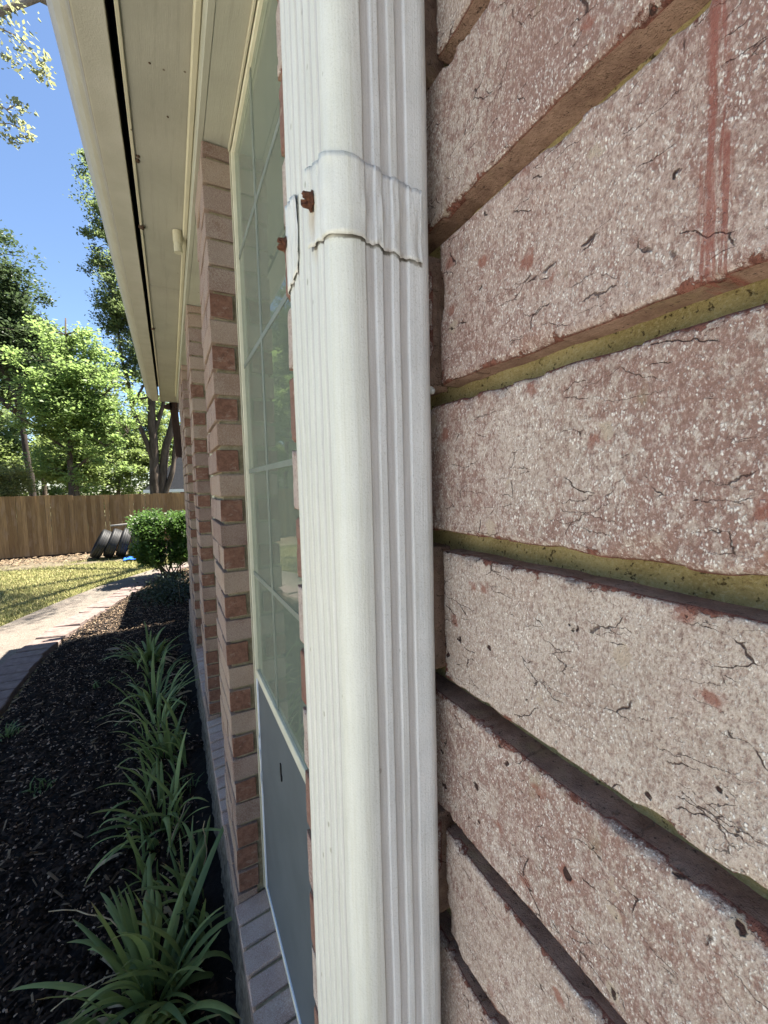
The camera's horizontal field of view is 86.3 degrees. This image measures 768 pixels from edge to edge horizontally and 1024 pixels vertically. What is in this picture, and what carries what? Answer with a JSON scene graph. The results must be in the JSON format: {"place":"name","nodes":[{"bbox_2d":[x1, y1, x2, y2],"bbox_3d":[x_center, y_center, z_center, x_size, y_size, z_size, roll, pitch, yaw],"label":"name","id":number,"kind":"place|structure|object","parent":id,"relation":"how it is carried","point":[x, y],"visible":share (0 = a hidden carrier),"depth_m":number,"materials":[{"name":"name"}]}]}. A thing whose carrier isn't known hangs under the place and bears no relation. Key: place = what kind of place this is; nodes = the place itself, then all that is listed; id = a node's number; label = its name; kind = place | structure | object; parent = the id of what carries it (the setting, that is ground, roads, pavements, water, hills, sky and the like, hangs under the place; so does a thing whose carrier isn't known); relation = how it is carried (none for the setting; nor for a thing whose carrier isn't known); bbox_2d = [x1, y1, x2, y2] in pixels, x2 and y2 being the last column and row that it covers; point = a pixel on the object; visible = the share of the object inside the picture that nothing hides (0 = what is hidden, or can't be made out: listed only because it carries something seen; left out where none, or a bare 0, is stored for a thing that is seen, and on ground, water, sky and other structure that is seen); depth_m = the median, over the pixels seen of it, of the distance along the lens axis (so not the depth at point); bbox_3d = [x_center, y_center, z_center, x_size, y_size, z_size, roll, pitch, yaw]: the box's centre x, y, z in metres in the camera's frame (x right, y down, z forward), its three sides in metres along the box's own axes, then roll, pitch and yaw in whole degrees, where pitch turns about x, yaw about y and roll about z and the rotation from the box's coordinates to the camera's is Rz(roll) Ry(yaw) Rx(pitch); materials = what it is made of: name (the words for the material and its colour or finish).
{"place":"outdoors","nodes":[
{"label":"outdoors","id":0,"kind":"place"},
{"bbox_2d":[0,552,134,571],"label":"soil","id":1,"kind":"structure","parent":0,"point":[32,564],"depth_m":9.82,"materials":[{"name":"brown soil"}]},
{"bbox_2d":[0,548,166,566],"bbox_3d":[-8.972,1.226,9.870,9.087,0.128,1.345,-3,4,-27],"label":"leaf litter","id":2,"kind":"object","parent":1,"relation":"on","point":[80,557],"visible":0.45,"depth_m":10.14,"materials":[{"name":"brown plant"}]},
{"bbox_2d":[0,493,184,560],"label":"wooden fence","id":3,"kind":"object","parent":1,"relation":"on","point":[34,534],"visible":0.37,"depth_m":10.84,"materials":[{"name":"brown wood"}]},
{"bbox_2d":[90,529,111,558],"bbox_3d":[-7.106,0.805,10.285,0.216,0.744,0.744,29,-15,-34],"label":"tyre","id":4,"kind":"object","parent":1,"relation":"on","point":[100,544],"visible":1,"depth_m":10.04,"materials":[{"name":"rubber"}]},
{"bbox_2d":[103,529,122,557],"bbox_3d":[-6.866,0.788,10.375,0.216,0.744,0.744,23,-10,-32],"label":"tyre","id":5,"kind":"object","parent":1,"relation":"on","point":[112,545],"visible":0.95,"depth_m":10.12,"materials":[{"name":"rubber"}]},
{"bbox_2d":[116,528,131,556],"bbox_3d":[-6.626,0.774,10.465,0.216,0.744,0.744,18,-7,-30],"label":"tyre","id":6,"kind":"object","parent":1,"relation":"on","point":[122,548],"visible":0.84,"depth_m":10.19,"materials":[{"name":"rubber"}]},
{"bbox_2d":[17,492,145,530],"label":"ground","id":7,"kind":"structure","parent":0,"point":[104,505],"depth_m":49.43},
{"bbox_2d":[0,408,29,452],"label":"background tree","id":8,"kind":"object","parent":7,"relation":"on","point":[10,429],"visible":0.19,"depth_m":23.97,"materials":[{"name":"green plant"}]},
{"bbox_2d":[0,415,34,495],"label":"background tree","id":9,"kind":"object","parent":7,"relation":"on","point":[9,443],"visible":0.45,"depth_m":21.81,"materials":[{"name":"green plant"}]},
{"bbox_2d":[0,455,52,515],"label":"pale shrub","id":10,"kind":"object","parent":7,"relation":"on","point":[6,483],"visible":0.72,"depth_m":12.18,"materials":[{"name":"green plant"}]},
{"bbox_2d":[0,220,68,495],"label":"dark oak","id":11,"kind":"object","parent":7,"relation":"on","point":[15,301],"visible":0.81,"depth_m":17.74,"materials":[{"name":"green plant"}]},
{"bbox_2d":[0,326,98,512],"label":"background tree","id":12,"kind":"object","parent":7,"relation":"on","point":[8,394],"visible":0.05,"depth_m":22.54,"materials":[{"name":"green plant"}]},
{"bbox_2d":[18,424,100,504],"bbox_3d":[-22.328,-3.490,28.621,5.473,7.574,4.660,-2,4,-9],"label":"background tree","id":13,"kind":"object","parent":7,"relation":"on","point":[53,482],"visible":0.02,"depth_m":28.23,"materials":[{"name":"green plant"}]},
{"bbox_2d":[8,428,121,495],"bbox_3d":[-16.464,-2.084,21.567,4.199,5.462,4.857,2,5,41],"label":"background tree","id":14,"kind":"object","parent":7,"relation":"on","point":[95,471],"visible":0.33,"depth_m":21.23,"materials":[{"name":"green plant"}]},
{"bbox_2d":[0,311,156,519],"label":"young tree","id":15,"kind":"object","parent":7,"relation":"on","point":[72,406],"visible":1,"depth_m":12.13,"materials":[{"name":"green plant"}]},
{"bbox_2d":[0,362,179,509],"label":"treeline","id":16,"kind":"object","parent":7,"relation":"on","point":[56,490],"visible":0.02,"depth_m":41.08,"materials":[{"name":"green plant"}]},
{"bbox_2d":[90,411,149,495],"bbox_3d":[-18.265,-3.648,27.565,4.720,7.833,4.300,-2,4,-7],"label":"background tree","id":17,"kind":"object","parent":7,"relation":"on","point":[137,454],"visible":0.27,"depth_m":27.68,"materials":[{"name":"green plant"}]},
{"bbox_2d":[68,148,180,504],"bbox_3d":[-7.959,-6.002,15.890,6.412,13.674,5.399,-3,4,-27],"label":"multi stem oak","id":18,"kind":"object","parent":7,"relation":"on","point":[111,304],"visible":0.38,"depth_m":14.54,"materials":[{"name":"green plant"}]},
{"bbox_2d":[125,395,173,493],"bbox_3d":[-18.661,-4.814,32.961,5.201,9.444,4.167,-3,4,-27],"label":"background tree","id":19,"kind":"object","parent":7,"relation":"on","point":[162,429],"visible":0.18,"depth_m":32.62,"materials":[{"name":"green plant"}]},
{"bbox_2d":[143,437,183,507],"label":"neighbour house","id":20,"kind":"structure","parent":7,"relation":"on","point":[177,485],"depth_m":20.04,"materials":[{"name":"brick"}]},
{"bbox_2d":[0,556,173,722],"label":"lawn","id":21,"kind":"structure","parent":0,"point":[51,594],"depth_m":7.79,"materials":[{"name":"plant"}]},
{"bbox_2d":[0,0,56,149],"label":"overhanging oak","id":22,"kind":"object","parent":21,"relation":"on","point":[9,8],"visible":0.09,"depth_m":4.46,"materials":[{"name":"green plant"}]},
{"bbox_2d":[0,567,239,1023],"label":"mulch","id":23,"kind":"object","parent":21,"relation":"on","point":[50,859],"visible":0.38,"depth_m":2.11,"materials":[{"name":"soil"}]},
{"bbox_2d":[0,719,23,741],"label":"weed","id":24,"kind":"object","parent":23,"relation":"on","point":[10,730],"visible":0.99,"depth_m":2.83,"materials":[{"name":"green plant"}]},
{"bbox_2d":[19,776,56,797],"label":"weed","id":25,"kind":"object","parent":23,"relation":"on","point":[48,784],"visible":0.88,"depth_m":2.29,"materials":[{"name":"green plant"}]},
{"bbox_2d":[51,973,115,1010],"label":"dry stem","id":26,"kind":"object","parent":23,"relation":"on","point":[85,988],"visible":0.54,"depth_m":1.31,"materials":[{"name":"plant"}]},
{"bbox_2d":[92,677,113,688],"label":"weed","id":27,"kind":"object","parent":23,"relation":"on","point":[97,685],"visible":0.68,"depth_m":3.46,"materials":[{"name":"green plant"}]},
{"bbox_2d":[96,721,147,727],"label":"dry stem","id":28,"kind":"object","parent":23,"relation":"on","point":[120,721],"visible":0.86,"depth_m":2.87,"materials":[{"name":"plant"}]},
{"bbox_2d":[9,826,241,1023],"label":"iris plant","id":29,"kind":"object","parent":23,"relation":"on","point":[135,965],"visible":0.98,"depth_m":1.34,"materials":[{"name":"green plant"}]},
{"bbox_2d":[48,909,116,926],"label":"dry stem","id":30,"kind":"object","parent":29,"relation":"attached to","point":[112,921],"visible":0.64,"depth_m":1.47,"materials":[{"name":"plant"}]},
{"bbox_2d":[103,621,183,669],"bbox_3d":[-2.276,1.366,4.019,0.696,0.483,0.691,-1,4,4],"label":"iris plant","id":31,"kind":"object","parent":23,"relation":"on","point":[147,653],"visible":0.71,"depth_m":3.94,"materials":[{"name":"green plant"}]},
{"bbox_2d":[96,766,194,819],"bbox_3d":[-1.264,1.504,2.213,0.398,0.303,0.462,-1,4,9],"label":"iris plant","id":32,"kind":"object","parent":23,"relation":"on","point":[143,807],"visible":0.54,"depth_m":2.18,"materials":[{"name":"green plant"}]},
{"bbox_2d":[95,656,198,725],"bbox_3d":[-1.703,1.401,3.193,0.728,0.442,0.706,-2,4,-9],"label":"iris plant","id":33,"kind":"object","parent":23,"relation":"on","point":[159,684],"visible":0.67,"depth_m":3.22,"materials":[{"name":"green plant"}]},
{"bbox_2d":[109,693,190,797],"bbox_3d":[-1.372,1.432,2.402,0.440,0.488,0.701,-3,4,-27],"label":"iris plant","id":34,"kind":"object","parent":23,"relation":"on","point":[165,743],"visible":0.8,"depth_m":2.50,"materials":[{"name":"green plant"}]},
{"bbox_2d":[115,645,186,691],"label":"iris plant","id":35,"kind":"object","parent":23,"relation":"on","point":[146,670],"visible":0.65,"depth_m":3.61,"materials":[{"name":"green plant"}]},
{"bbox_2d":[85,729,220,894],"bbox_3d":[-1.104,1.466,1.986,0.574,0.449,0.768,-3,4,-27],"label":"iris plant","id":36,"kind":"object","parent":23,"relation":"on","point":[167,823],"visible":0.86,"depth_m":1.97,"materials":[{"name":"green plant"}]},
{"bbox_2d":[119,686,186,740],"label":"iris plant","id":37,"kind":"object","parent":23,"relation":"on","point":[153,721],"visible":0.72,"depth_m":2.92,"materials":[{"name":"green plant"}]},
{"bbox_2d":[97,817,211,980],"bbox_3d":[-0.874,1.519,1.612,0.396,0.359,0.648,-3,4,-27],"label":"iris plant","id":38,"kind":"object","parent":23,"relation":"on","point":[195,921],"visible":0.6,"depth_m":1.63,"materials":[{"name":"green plant"}]},
{"bbox_2d":[125,507,187,577],"bbox_3d":[-4.106,0.581,7.763,1.387,1.403,1.238,-3,4,-27],"label":"clipped shrub","id":39,"kind":"object","parent":23,"relation":"on","point":[149,549],"visible":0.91,"depth_m":7.42,"materials":[{"name":"green plant"}]},
{"bbox_2d":[117,806,195,916],"bbox_3d":[-1.009,1.475,1.788,0.415,0.334,0.490,-2,4,-3],"label":"iris plant","id":40,"kind":"object","parent":23,"relation":"on","point":[138,860],"visible":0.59,"depth_m":1.72,"materials":[{"name":"green plant"}]},
{"bbox_2d":[123,564,189,613],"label":"shrub","id":41,"kind":"object","parent":23,"relation":"on","point":[163,588],"visible":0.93,"depth_m":6.25,"materials":[{"name":"green plant"}]},
{"bbox_2d":[167,800,189,855],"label":"dry stem","id":42,"kind":"object","parent":23,"relation":"on","point":[176,827],"visible":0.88,"depth_m":1.89,"materials":[{"name":"plant"}]},
{"bbox_2d":[164,773,207,791],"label":"weed","id":43,"kind":"object","parent":23,"relation":"on","point":[190,782],"visible":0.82,"depth_m":2.30,"materials":[{"name":"green plant"}]},
{"bbox_2d":[202,821,206,864],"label":"dry stem","id":44,"kind":"object","parent":23,"relation":"on","point":[205,843],"visible":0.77,"depth_m":1.73,"materials":[{"name":"plant"}]},
{"bbox_2d":[46,0,767,1023],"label":"house","id":45,"kind":"structure","parent":21,"relation":"on","point":[598,260],"depth_m":0.16,"materials":[{"name":"pink brick"}]},
{"bbox_2d":[164,402,181,457],"bbox_3d":[-2.672,-1.042,5.197,0.185,0.700,0.205,-3,4,-27],"label":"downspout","id":46,"kind":"object","parent":45,"relation":"hanging from","point":[172,407],"visible":0.91,"depth_m":5.22,"materials":[{"name":"brown metal"}]},
{"bbox_2d":[230,0,315,1023],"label":"window","id":47,"kind":"structure","parent":45,"relation":"in","point":[257,161],"depth_m":0.99,"materials":[{"name":"glass"}]},
{"bbox_2d":[277,0,440,1023],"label":"downspout","id":48,"kind":"object","parent":45,"relation":"attached to","point":[353,244],"visible":1,"depth_m":0.19,"materials":[{"name":"white paint"}]},
{"bbox_2d":[0,0,179,493],"label":"sky","id":49,"kind":"structure","parent":0,"point":[36,178],"materials":[{"name":"blue"}]},
{"bbox_2d":[0,562,188,717],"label":"path","id":50,"kind":"structure","parent":0,"point":[29,642],"depth_m":5.10,"materials":[{"name":"concrete"}]}
]}

